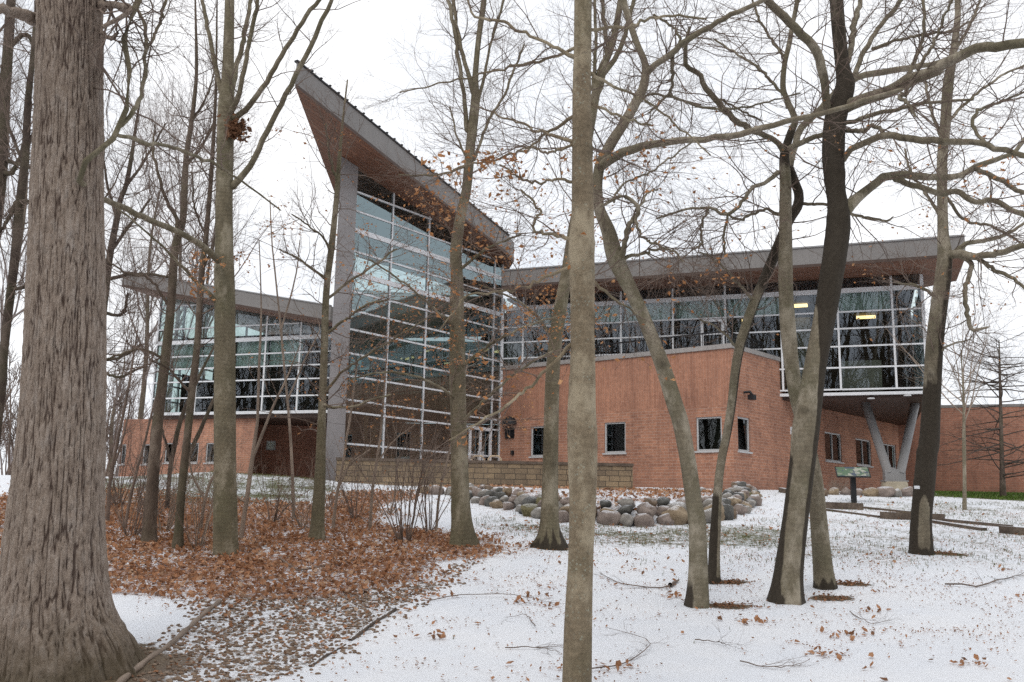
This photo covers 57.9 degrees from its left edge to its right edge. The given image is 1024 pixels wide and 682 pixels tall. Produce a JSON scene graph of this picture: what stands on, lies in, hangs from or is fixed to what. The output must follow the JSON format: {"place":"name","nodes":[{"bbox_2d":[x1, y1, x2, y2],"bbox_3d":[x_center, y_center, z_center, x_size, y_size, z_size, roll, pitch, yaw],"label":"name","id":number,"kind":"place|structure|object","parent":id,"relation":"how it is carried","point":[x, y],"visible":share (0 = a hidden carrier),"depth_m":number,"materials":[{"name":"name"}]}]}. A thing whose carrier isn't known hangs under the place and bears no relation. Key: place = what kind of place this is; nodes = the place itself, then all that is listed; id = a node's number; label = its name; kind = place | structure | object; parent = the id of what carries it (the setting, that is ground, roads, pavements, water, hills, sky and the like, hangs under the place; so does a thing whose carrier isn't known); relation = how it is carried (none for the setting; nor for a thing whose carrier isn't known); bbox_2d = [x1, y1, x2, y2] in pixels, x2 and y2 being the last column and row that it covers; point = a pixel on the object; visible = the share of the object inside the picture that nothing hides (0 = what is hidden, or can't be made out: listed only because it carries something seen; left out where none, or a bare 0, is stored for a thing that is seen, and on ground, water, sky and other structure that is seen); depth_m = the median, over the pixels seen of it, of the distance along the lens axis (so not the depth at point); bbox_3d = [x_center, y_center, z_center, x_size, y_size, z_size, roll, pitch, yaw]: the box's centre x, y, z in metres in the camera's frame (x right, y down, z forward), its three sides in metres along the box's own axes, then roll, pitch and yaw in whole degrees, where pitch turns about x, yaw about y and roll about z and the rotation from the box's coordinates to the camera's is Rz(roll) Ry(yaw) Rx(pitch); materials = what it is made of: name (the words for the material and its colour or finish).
{"place":"outdoors","nodes":[
{"label":"outdoors","id":0,"kind":"place"},
{"bbox_2d":[133,561,482,681],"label":"path","id":1,"kind":"structure","parent":0,"point":[271,667],"depth_m":9.08,"materials":[{"name":"white snow"}]},
{"bbox_2d":[0,471,1023,681],"bbox_3d":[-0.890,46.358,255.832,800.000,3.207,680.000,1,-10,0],"label":"ground","id":2,"kind":"structure","parent":0,"point":[706,661],"depth_m":10.52,"materials":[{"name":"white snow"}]},
{"bbox_2d":[0,0,124,238],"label":"dark tree","id":3,"kind":"object","parent":2,"relation":"on","point":[5,174],"visible":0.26,"depth_m":19.10,"materials":[{"name":"grey plant"}]},
{"bbox_2d":[0,30,134,337],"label":"bare tree","id":4,"kind":"object","parent":2,"relation":"on","point":[3,279],"visible":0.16,"depth_m":59.26,"materials":[{"name":"brown plant"}]},
{"bbox_2d":[0,0,148,442],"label":"dark tree","id":5,"kind":"object","parent":2,"relation":"on","point":[16,209],"visible":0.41,"depth_m":17.01,"materials":[{"name":"grey plant"}]},
{"bbox_2d":[0,340,179,476],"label":"brushwood","id":6,"kind":"object","parent":2,"relation":"on","point":[7,423],"visible":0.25,"depth_m":47.18,"materials":[{"name":"brown plant"}]},
{"bbox_2d":[0,377,179,476],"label":"wood","id":7,"kind":"object","parent":2,"relation":"on","point":[11,455],"visible":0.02,"depth_m":81.93,"materials":[{"name":"brown plant"}]},
{"bbox_2d":[0,0,235,681],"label":"oak tree","id":8,"kind":"object","parent":2,"relation":"on","point":[61,620],"visible":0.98,"depth_m":7.91,"materials":[{"name":"brown plant"}]},
{"bbox_2d":[106,328,149,476],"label":"bare tree","id":9,"kind":"object","parent":2,"relation":"on","point":[117,393],"visible":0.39,"depth_m":75.30,"materials":[{"name":"brown plant"}]},
{"bbox_2d":[105,325,153,520],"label":"sapling","id":10,"kind":"object","parent":2,"relation":"on","point":[108,504],"visible":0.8,"depth_m":17.83,"materials":[{"name":"brown plant"}]},
{"bbox_2d":[105,419,177,504],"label":"shrub","id":11,"kind":"object","parent":2,"relation":"on","point":[118,499],"visible":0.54,"depth_m":20.92,"materials":[{"name":"brown plant"}]},
{"bbox_2d":[2,0,282,543],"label":"slender tree","id":12,"kind":"object","parent":2,"relation":"on","point":[149,529],"visible":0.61,"depth_m":15.90,"materials":[{"name":"brown plant"}]},
{"bbox_2d":[120,325,174,529],"bbox_3d":[-6.646,1.539,16.886,0.524,4.019,0.905,-5,-12,29],"label":"sapling","id":13,"kind":"object","parent":2,"relation":"on","point":[133,482],"visible":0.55,"depth_m":16.72,"materials":[{"name":"brown plant"}]},
{"bbox_2d":[105,433,201,537],"bbox_3d":[-6.470,2.481,16.026,1.895,1.924,2.080,1,-10,0],"label":"shrub","id":14,"kind":"object","parent":2,"relation":"on","point":[138,509],"visible":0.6,"depth_m":15.88,"materials":[{"name":"brown plant"}]},
{"bbox_2d":[107,377,207,512],"bbox_3d":[-7.067,2.123,18.313,2.268,2.908,2.483,-2,-11,18],"label":"shrub","id":15,"kind":"object","parent":2,"relation":"on","point":[164,443],"visible":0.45,"depth_m":18.29,"materials":[{"name":"brown plant"}]},
{"bbox_2d":[104,30,213,399],"bbox_3d":[-8.520,-1.739,20.882,3.912,11.283,3.769,-7,-13,38],"label":"dark tree","id":16,"kind":"object","parent":2,"relation":"on","point":[124,190],"visible":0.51,"depth_m":20.94,"materials":[{"name":"grey plant"}]},
{"bbox_2d":[111,430,212,530],"bbox_3d":[-6.184,2.499,16.767,1.645,1.972,2.012,9,-13,-37],"label":"shrub","id":17,"kind":"object","parent":2,"relation":"on","point":[169,524],"visible":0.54,"depth_m":16.61,"materials":[{"name":"brown plant"}]},
{"bbox_2d":[116,599,221,681],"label":"path edging","id":18,"kind":"object","parent":2,"relation":"on","point":[125,677],"visible":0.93,"depth_m":8.55,"materials":[{"name":"brown wood"}]},
{"bbox_2d":[104,75,243,418],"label":"bare tree","id":19,"kind":"object","parent":2,"relation":"on","point":[143,394],"visible":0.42,"depth_m":62.13,"materials":[{"name":"grey plant"}]},
{"bbox_2d":[144,336,213,508],"bbox_3d":[-7.312,1.754,20.321,1.524,4.149,0.969,1,-10,0],"label":"sapling","id":20,"kind":"object","parent":2,"relation":"on","point":[176,434],"visible":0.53,"depth_m":20.15,"materials":[{"name":"brown plant"}]},
{"bbox_2d":[105,30,274,412],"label":"bare tree","id":21,"kind":"object","parent":2,"relation":"on","point":[169,392],"visible":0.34,"depth_m":66.41,"materials":[{"name":"grey plant"}]},
{"bbox_2d":[7,0,382,555],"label":"beech tree","id":22,"kind":"object","parent":2,"relation":"on","point":[225,510],"visible":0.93,"depth_m":14.45,"materials":[{"name":"grey plant"}]},
{"bbox_2d":[217,113,251,143],"bbox_3d":[-4.535,-3.458,15.160,0.542,0.466,0.546,1,-10,0],"label":"leaf nest","id":23,"kind":"object","parent":22,"relation":"attached to","point":[234,129],"visible":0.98,"depth_m":15.10,"materials":[{"name":"brown plant"}]},
{"bbox_2d":[107,0,283,548],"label":"slender tree","id":24,"kind":"object","parent":2,"relation":"on","point":[178,536],"visible":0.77,"depth_m":15.25,"materials":[{"name":"brown plant"}]},
{"bbox_2d":[188,396,213,465],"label":"sapling","id":25,"kind":"object","parent":2,"relation":"on","point":[200,429],"visible":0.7,"depth_m":21.24,"materials":[{"name":"brown plant"}]},
{"bbox_2d":[160,427,249,547],"bbox_3d":[-4.912,2.324,14.951,1.303,2.103,2.605,1,-10,0],"label":"shrub","id":26,"kind":"object","parent":2,"relation":"on","point":[206,523],"visible":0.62,"depth_m":14.67,"materials":[{"name":"brown plant"}]},
{"bbox_2d":[165,422,252,529],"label":"sapling","id":27,"kind":"object","parent":2,"relation":"on","point":[204,498],"visible":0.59,"depth_m":16.83,"materials":[{"name":"brown plant"}]},
{"bbox_2d":[127,67,307,378],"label":"bare tree","id":28,"kind":"object","parent":2,"relation":"on","point":[209,317],"visible":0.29,"depth_m":67.36,"materials":[{"name":"brown plant"}]},
{"bbox_2d":[189,451,265,498],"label":"shrub","id":29,"kind":"object","parent":2,"relation":"on","point":[211,474],"visible":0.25,"depth_m":21.04,"materials":[{"name":"brown plant"}]},
{"bbox_2d":[192,240,317,538],"bbox_3d":[-4.484,0.707,16.038,2.090,5.619,1.236,1,-10,0],"label":"sapling","id":30,"kind":"object","parent":2,"relation":"on","point":[255,446],"visible":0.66,"depth_m":15.99,"materials":[{"name":"brown plant"}]},
{"bbox_2d":[240,438,332,522],"bbox_3d":[-4.560,2.721,18.209,2.040,1.794,1.653,0,-10,8],"label":"shrub","id":31,"kind":"object","parent":2,"relation":"on","point":[277,509],"visible":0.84,"depth_m":18.04,"materials":[{"name":"brown plant"}]},
{"bbox_2d":[234,191,339,519],"bbox_3d":[-4.738,0.233,19.220,2.404,7.098,1.657,1,-10,0],"label":"sapling","id":32,"kind":"object","parent":2,"relation":"on","point":[288,411],"visible":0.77,"depth_m":19.15,"materials":[{"name":"brown plant"}]},
{"bbox_2d":[251,458,345,529],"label":"shrub","id":33,"kind":"object","parent":2,"relation":"on","point":[298,510],"visible":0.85,"depth_m":17.10,"materials":[{"name":"brown plant"}]},
{"bbox_2d":[309,643,345,666],"bbox_3d":[-1.671,2.848,8.404,0.041,0.088,0.870,-1,-10,10],"label":"path edging","id":34,"kind":"object","parent":2,"relation":"on","point":[324,655],"visible":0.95,"depth_m":8.32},
{"bbox_2d":[299,450,362,509],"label":"shrub","id":35,"kind":"object","parent":2,"relation":"on","point":[330,503],"visible":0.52,"depth_m":20.73,"materials":[{"name":"brown plant"}]},
{"bbox_2d":[214,51,475,540],"bbox_3d":[-2.885,-1.146,16.353,4.656,9.440,4.370,1,-10,0],"label":"beech tree","id":36,"kind":"object","parent":2,"relation":"on","point":[317,528],"visible":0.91,"depth_m":16.22,"materials":[{"name":"grey plant"}]},
{"bbox_2d":[314,331,386,528],"bbox_3d":[-2.934,1.691,17.633,1.075,4.020,1.470,-5,-12,32],"label":"sapling","id":37,"kind":"object","parent":2,"relation":"on","point":[341,478],"visible":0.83,"depth_m":17.46,"materials":[{"name":"brown plant"}]},
{"bbox_2d":[326,450,402,518],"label":"shrub","id":38,"kind":"object","parent":2,"relation":"on","point":[351,512],"visible":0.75,"depth_m":19.03,"materials":[{"name":"brown plant"}]},
{"bbox_2d":[349,607,396,640],"bbox_3d":[-1.441,2.931,9.611,0.070,0.207,1.309,-1,-11,12],"label":"path edging","id":39,"kind":"object","parent":2,"relation":"on","point":[367,626],"visible":0.98,"depth_m":9.54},
{"bbox_2d":[368,345,420,529],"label":"sapling","id":40,"kind":"object","parent":2,"relation":"on","point":[377,460],"visible":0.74,"depth_m":17.57,"materials":[{"name":"brown plant"}]},
{"bbox_2d":[353,419,437,514],"bbox_3d":[-2.562,2.831,20.308,2.016,2.069,2.267,1,-10,0],"label":"shrub","id":41,"kind":"object","parent":2,"relation":"on","point":[391,509],"visible":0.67,"depth_m":20.07,"materials":[{"name":"brown plant"}]},
{"bbox_2d":[339,388,479,542],"bbox_3d":[-1.951,2.102,15.820,2.304,2.753,2.073,-8,-14,42],"label":"shrub","id":42,"kind":"object","parent":2,"relation":"on","point":[401,526],"visible":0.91,"depth_m":15.78,"materials":[{"name":"brown plant"}]},
{"bbox_2d":[384,422,479,530],"bbox_3d":[-1.532,2.527,17.434,1.566,2.192,1.794,-1,-10,10],"label":"shrub","id":43,"kind":"object","parent":2,"relation":"on","point":[425,512],"visible":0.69,"depth_m":17.33,"materials":[{"name":"brown plant"}]},
{"bbox_2d":[287,0,620,547],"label":"beech tree","id":44,"kind":"object","parent":2,"relation":"on","point":[463,533],"visible":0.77,"depth_m":15.83,"materials":[{"name":"grey plant"}]},
{"bbox_2d":[435,350,505,530],"bbox_3d":[-0.745,1.872,17.619,1.347,3.694,1.124,1,-10,0],"label":"sapling","id":45,"kind":"object","parent":2,"relation":"on","point":[439,493],"visible":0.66,"depth_m":17.51,"materials":[{"name":"brown plant"}]},
{"bbox_2d":[335,457,633,488],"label":"retaining wall","id":46,"kind":"structure","parent":2,"relation":"on","point":[529,473],"depth_m":28.19,"materials":[{"name":"beige concrete"}]},
{"bbox_2d":[427,587,562,603],"bbox_3d":[-0.182,2.989,11.045,1.603,0.233,0.730,1,-10,0],"label":"fallen stick","id":47,"kind":"object","parent":2,"relation":"on","point":[486,593],"visible":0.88,"depth_m":11.06,"materials":[{"name":"brown wood"}]},
{"bbox_2d":[489,499,502,508],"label":"boulder","id":48,"kind":"object","parent":2,"relation":"on","point":[499,503],"visible":0.75,"depth_m":21.64,"materials":[{"name":"beige stone"}]},
{"bbox_2d":[0,472,1023,681],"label":"leaf litter","id":49,"kind":"object","parent":2,"relation":"on","point":[351,544],"visible":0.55,"depth_m":13.54,"materials":[{"name":"brown plant"}]},
{"bbox_2d":[520,503,537,516],"bbox_3d":[0.417,3.723,20.221,0.465,0.381,0.473,4,-25,-11],"label":"boulder","id":50,"kind":"object","parent":2,"relation":"on","point":[527,509],"visible":0.59,"depth_m":20.12,"materials":[{"name":"stone"}]},
{"bbox_2d":[505,641,562,655],"bbox_3d":[0.363,2.828,8.498,0.669,0.125,0.606,6,-11,-25],"label":"fallen stick","id":51,"kind":"object","parent":2,"relation":"on","point":[540,646],"visible":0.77,"depth_m":8.63,"materials":[{"name":"wood"}]},
{"bbox_2d":[531,507,540,518],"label":"boulder","id":52,"kind":"object","parent":2,"relation":"on","point":[535,513],"visible":0.54,"depth_m":19.77,"materials":[{"name":"grey stone"}]},
{"bbox_2d":[118,59,965,490],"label":"building","id":53,"kind":"structure","parent":2,"relation":"on","point":[872,401],"depth_m":33.23,"materials":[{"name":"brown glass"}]},
{"bbox_2d":[203,443,213,463],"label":"window","id":54,"kind":"structure","parent":53,"relation":"in","point":[209,449],"depth_m":44.78,"materials":[{"name":"grey metal"}]},
{"bbox_2d":[468,426,491,459],"bbox_3d":[-1.180,4.331,34.704,0.112,2.212,1.295,-7,-13,37],"label":"entrance door","id":55,"kind":"structure","parent":53,"relation":"in","point":[490,436],"depth_m":34.80,"materials":[{"name":"white metal"}]},
{"bbox_2d":[529,426,543,457],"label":"window","id":56,"kind":"structure","parent":53,"relation":"in","point":[537,435],"depth_m":35.28,"materials":[{"name":"grey metal"}]},
{"bbox_2d":[602,422,626,454],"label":"window","id":57,"kind":"structure","parent":53,"relation":"in","point":[615,432],"depth_m":33.44,"materials":[{"name":"grey metal"}]},
{"bbox_2d":[694,416,721,452],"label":"window","id":58,"kind":"structure","parent":53,"relation":"in","point":[704,424],"depth_m":31.22,"materials":[{"name":"black glass"}]},
{"bbox_2d":[700,319,724,345],"bbox_3d":[7.320,0.177,33.759,0.848,1.987,0.110,-2,-11,19],"label":"door","id":59,"kind":"structure","parent":53,"relation":"in","point":[710,320],"depth_m":33.88,"materials":[{"name":"white metal"}]},
{"bbox_2d":[713,416,752,453],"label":"window","id":60,"kind":"structure","parent":53,"relation":"in","point":[743,423],"depth_m":30.78,"materials":[{"name":"black glass"}]},
{"bbox_2d":[824,432,843,463],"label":"window","id":61,"kind":"structure","parent":53,"relation":"in","point":[832,440],"depth_m":36.43,"materials":[{"name":"grey metal"}]},
{"bbox_2d":[838,438,873,467],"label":"window","id":62,"kind":"structure","parent":53,"relation":"in","point":[862,453],"depth_m":38.58,"materials":[{"name":"grey metal"}]},
{"bbox_2d":[867,444,895,468],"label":"window","id":63,"kind":"structure","parent":53,"relation":"in","point":[891,454],"depth_m":40.58,"materials":[{"name":"grey metal"}]},
{"bbox_2d":[407,0,694,550],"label":"beech tree","id":64,"kind":"object","parent":2,"relation":"on","point":[549,536],"visible":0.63,"depth_m":15.82,"materials":[{"name":"brown plant"}]},
{"bbox_2d":[328,0,788,681],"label":"young tree","id":65,"kind":"object","parent":2,"relation":"on","point":[582,436],"visible":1,"depth_m":6.86,"materials":[{"name":"grey plant"}]},
{"bbox_2d":[559,511,568,522],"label":"boulder","id":66,"kind":"object","parent":2,"relation":"on","point":[563,516],"visible":0.55,"depth_m":19.02,"materials":[{"name":"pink stone"}]},
{"bbox_2d":[596,510,620,525],"bbox_3d":[1.985,3.630,18.857,0.520,0.363,0.399,-4,8,36],"label":"boulder","id":67,"kind":"object","parent":2,"relation":"on","point":[605,517],"visible":0.82,"depth_m":18.71,"materials":[{"name":"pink stone"}]},
{"bbox_2d":[617,505,632,514],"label":"boulder","id":68,"kind":"object","parent":2,"relation":"on","point":[628,509],"visible":0.66,"depth_m":19.01,"materials":[{"name":"grey stone"}]},
{"bbox_2d":[618,513,633,526],"bbox_3d":[2.317,3.643,18.734,0.302,0.311,0.447,19,-12,-22],"label":"boulder","id":69,"kind":"object","parent":2,"relation":"on","point":[627,519],"visible":0.91,"depth_m":18.63,"materials":[{"name":"grey stone"}]},
{"bbox_2d":[616,497,635,507],"bbox_3d":[2.368,3.386,19.312,0.368,0.242,0.333,-4,-11,26],"label":"boulder","id":70,"kind":"object","parent":2,"relation":"on","point":[626,501],"visible":0.73,"depth_m":19.20,"materials":[{"name":"grey stone"}]},
{"bbox_2d":[592,621,670,668],"bbox_3d":[1.177,2.846,8.740,0.731,0.250,1.712,-1,-10,10],"label":"fallen stick","id":71,"kind":"object","parent":2,"relation":"on","point":[631,646],"visible":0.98,"depth_m":8.52,"materials":[{"name":"brown wood"}]},
{"bbox_2d":[594,570,675,590],"bbox_3d":[1.582,3.175,12.302,1.224,0.174,1.154,-1,-10,12],"label":"fallen stick","id":72,"kind":"object","parent":2,"relation":"on","point":[637,585],"visible":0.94,"depth_m":11.96,"materials":[{"name":"brown wood"}]},
{"bbox_2d":[633,513,654,526],"bbox_3d":[2.673,3.673,18.758,0.489,0.332,0.394,1,-26,-21],"label":"boulder","id":73,"kind":"object","parent":2,"relation":"on","point":[643,520],"visible":0.83,"depth_m":18.61,"materials":[{"name":"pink stone"}]},
{"bbox_2d":[636,502,656,516],"bbox_3d":[2.756,3.491,19.012,0.329,0.362,0.530,-1,-2,-20],"label":"boulder","id":74,"kind":"object","parent":2,"relation":"on","point":[647,508],"visible":0.77,"depth_m":18.87,"materials":[{"name":"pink stone"}]},
{"bbox_2d":[657,497,669,505],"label":"boulder","id":75,"kind":"object","parent":2,"relation":"on","point":[663,501],"visible":0.75,"depth_m":19.64,"materials":[{"name":"grey stone"}]},
{"bbox_2d":[656,513,673,524],"bbox_3d":[3.170,3.704,19.055,0.487,0.290,0.352,-6,-16,-41],"label":"boulder","id":76,"kind":"object","parent":2,"relation":"on","point":[665,519],"visible":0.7,"depth_m":18.90,"materials":[{"name":"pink stone"}]},
{"bbox_2d":[661,505,687,524],"bbox_3d":[3.399,3.667,19.209,0.601,0.535,0.515,14,-15,-32],"label":"boulder","id":77,"kind":"object","parent":2,"relation":"on","point":[678,514],"visible":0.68,"depth_m":19.01,"materials":[{"name":"beige stone"}]},
{"bbox_2d":[722,504,733,519],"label":"boulder","id":78,"kind":"object","parent":2,"relation":"on","point":[729,511],"visible":0.44,"depth_m":20.24,"materials":[{"name":"grey stone"}]},
{"bbox_2d":[524,0,950,608],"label":"grey tree","id":79,"kind":"object","parent":2,"relation":"on","point":[698,584],"visible":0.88,"depth_m":11.37,"materials":[{"name":"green plant"}]},
{"bbox_2d":[733,504,747,514],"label":"boulder","id":80,"kind":"object","parent":2,"relation":"on","point":[741,509],"visible":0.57,"depth_m":21.41,"materials":[{"name":"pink stone"}]},
{"bbox_2d":[740,652,811,667],"bbox_3d":[2.454,2.825,8.252,0.670,0.158,0.499,6,-11,-25],"label":"fallen stick","id":81,"kind":"object","parent":2,"relation":"on","point":[783,665],"visible":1,"depth_m":8.21,"materials":[{"name":"brown wood"}]},
{"bbox_2d":[598,0,1023,589],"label":"grey tree","id":82,"kind":"object","parent":2,"relation":"on","point":[824,576],"visible":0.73,"depth_m":12.63,"materials":[{"name":"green plant"}]},
{"bbox_2d":[647,1,994,584],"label":"streaked tree","id":83,"kind":"object","parent":2,"relation":"on","point":[714,574],"visible":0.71,"depth_m":12.79,"materials":[{"name":"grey plant"}]},
{"bbox_2d":[827,475,849,490],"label":"dry plant","id":84,"kind":"object","parent":2,"relation":"on","point":[835,485],"visible":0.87,"depth_m":29.89,"materials":[{"name":"brown plant"}]},
{"bbox_2d":[826,502,863,509],"bbox_3d":[8.333,4.214,23.327,0.968,0.299,0.220,-1,-11,12],"label":"timber edging","id":85,"kind":"object","parent":2,"relation":"on","point":[841,505],"visible":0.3,"depth_m":23.22,"materials":[{"name":"brown wood"}]},
{"bbox_2d":[834,467,870,502],"bbox_3d":[9.287,3.956,25.191,0.879,1.080,0.544,-1,-11,14],"label":"information panel","id":86,"kind":"object","parent":2,"relation":"on","point":[852,473],"visible":0.8,"depth_m":25.15,"materials":[{"name":"green metal"}]},
{"bbox_2d":[826,508,879,517],"bbox_3d":[8.131,4.180,22.187,0.120,0.324,1.643,7,-12,-29],"label":"timber edging","id":87,"kind":"object","parent":2,"relation":"on","point":[856,513],"visible":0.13,"depth_m":22.08,"materials":[{"name":"wood"}]},
{"bbox_2d":[688,0,1023,604],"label":"streaked tree","id":88,"kind":"object","parent":2,"relation":"on","point":[787,586],"visible":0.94,"depth_m":11.81,"materials":[{"name":"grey plant"}]},
{"bbox_2d":[862,487,878,496],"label":"boulder","id":89,"kind":"object","parent":2,"relation":"on","point":[871,492],"visible":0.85,"depth_m":27.39,"materials":[{"name":"beige stone"}]},
{"bbox_2d":[877,486,895,496],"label":"boulder","id":90,"kind":"object","parent":2,"relation":"on","point":[885,491],"visible":0.82,"depth_m":27.19,"materials":[{"name":"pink stone"}]},
{"bbox_2d":[864,506,910,512],"bbox_3d":[9.350,4.266,23.076,0.140,0.277,1.342,7,-12,-31],"label":"timber edging","id":91,"kind":"object","parent":2,"relation":"on","point":[883,509],"visible":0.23,"depth_m":23.03,"materials":[{"name":"wood"}]},
{"bbox_2d":[901,487,912,496],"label":"boulder","id":92,"kind":"object","parent":2,"relation":"on","point":[907,491],"visible":0.69,"depth_m":27.50,"materials":[{"name":"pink stone"}]},
{"bbox_2d":[880,512,944,520],"bbox_3d":[9.127,4.057,21.114,1.362,0.296,0.220,-3,-11,21],"label":"timber edging","id":93,"kind":"object","parent":2,"relation":"on","point":[898,515],"visible":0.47,"depth_m":21.11,"materials":[{"name":"brown wood"}]},
{"bbox_2d":[845,0,1023,554],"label":"streaked tree","id":94,"kind":"object","parent":2,"relation":"on","point":[921,532],"visible":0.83,"depth_m":15.77,"materials":[{"name":"grey plant"}]},
{"bbox_2d":[877,256,1023,509],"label":"young tree","id":95,"kind":"object","parent":2,"relation":"on","point":[963,393],"visible":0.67,"depth_m":24.13,"materials":[{"name":"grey plant"}]},
{"bbox_2d":[932,520,986,530],"bbox_3d":[9.509,3.995,19.794,0.160,0.323,1.544,4,-11,-15],"label":"timber edging","id":96,"kind":"object","parent":2,"relation":"on","point":[958,525],"visible":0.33,"depth_m":19.64,"materials":[{"name":"wood"}]},
{"bbox_2d":[898,404,1023,492],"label":"brick building","id":97,"kind":"structure","parent":2,"relation":"on","point":[977,478],"depth_m":39.86,"materials":[{"name":"red brick"}]},
{"bbox_2d":[915,314,1023,495],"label":"young tree","id":98,"kind":"object","parent":2,"relation":"on","point":[1002,480],"visible":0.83,"depth_m":28.71,"materials":[{"name":"grey plant"}]},
{"bbox_2d":[943,519,1012,526],"bbox_3d":[10.165,4.034,20.203,0.140,0.284,1.442,9,-13,-37],"label":"timber edging","id":99,"kind":"object","parent":2,"relation":"on","point":[974,522],"visible":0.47,"depth_m":20.18,"materials":[{"name":"brown wood"}]},
{"bbox_2d":[945,567,1023,586],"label":"fallen stick","id":100,"kind":"object","parent":2,"relation":"on","point":[982,584],"visible":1,"depth_m":12.35,"materials":[{"name":"brown wood"}]},
{"bbox_2d":[999,526,1023,534],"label":"timber edging","id":101,"kind":"object","parent":2,"relation":"on","point":[1009,529],"visible":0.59,"depth_m":18.51,"materials":[{"name":"brown wood"}]},
{"bbox_2d":[0,0,1023,474],"label":"sky","id":102,"kind":"structure","parent":0,"point":[368,46],"materials":[{"name":"white"}]},
{"bbox_2d":[934,490,1023,500],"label":"lawn","id":103,"kind":"structure","parent":0,"point":[1008,497],"depth_m":28.49,"materials":[{"name":"green plant"}]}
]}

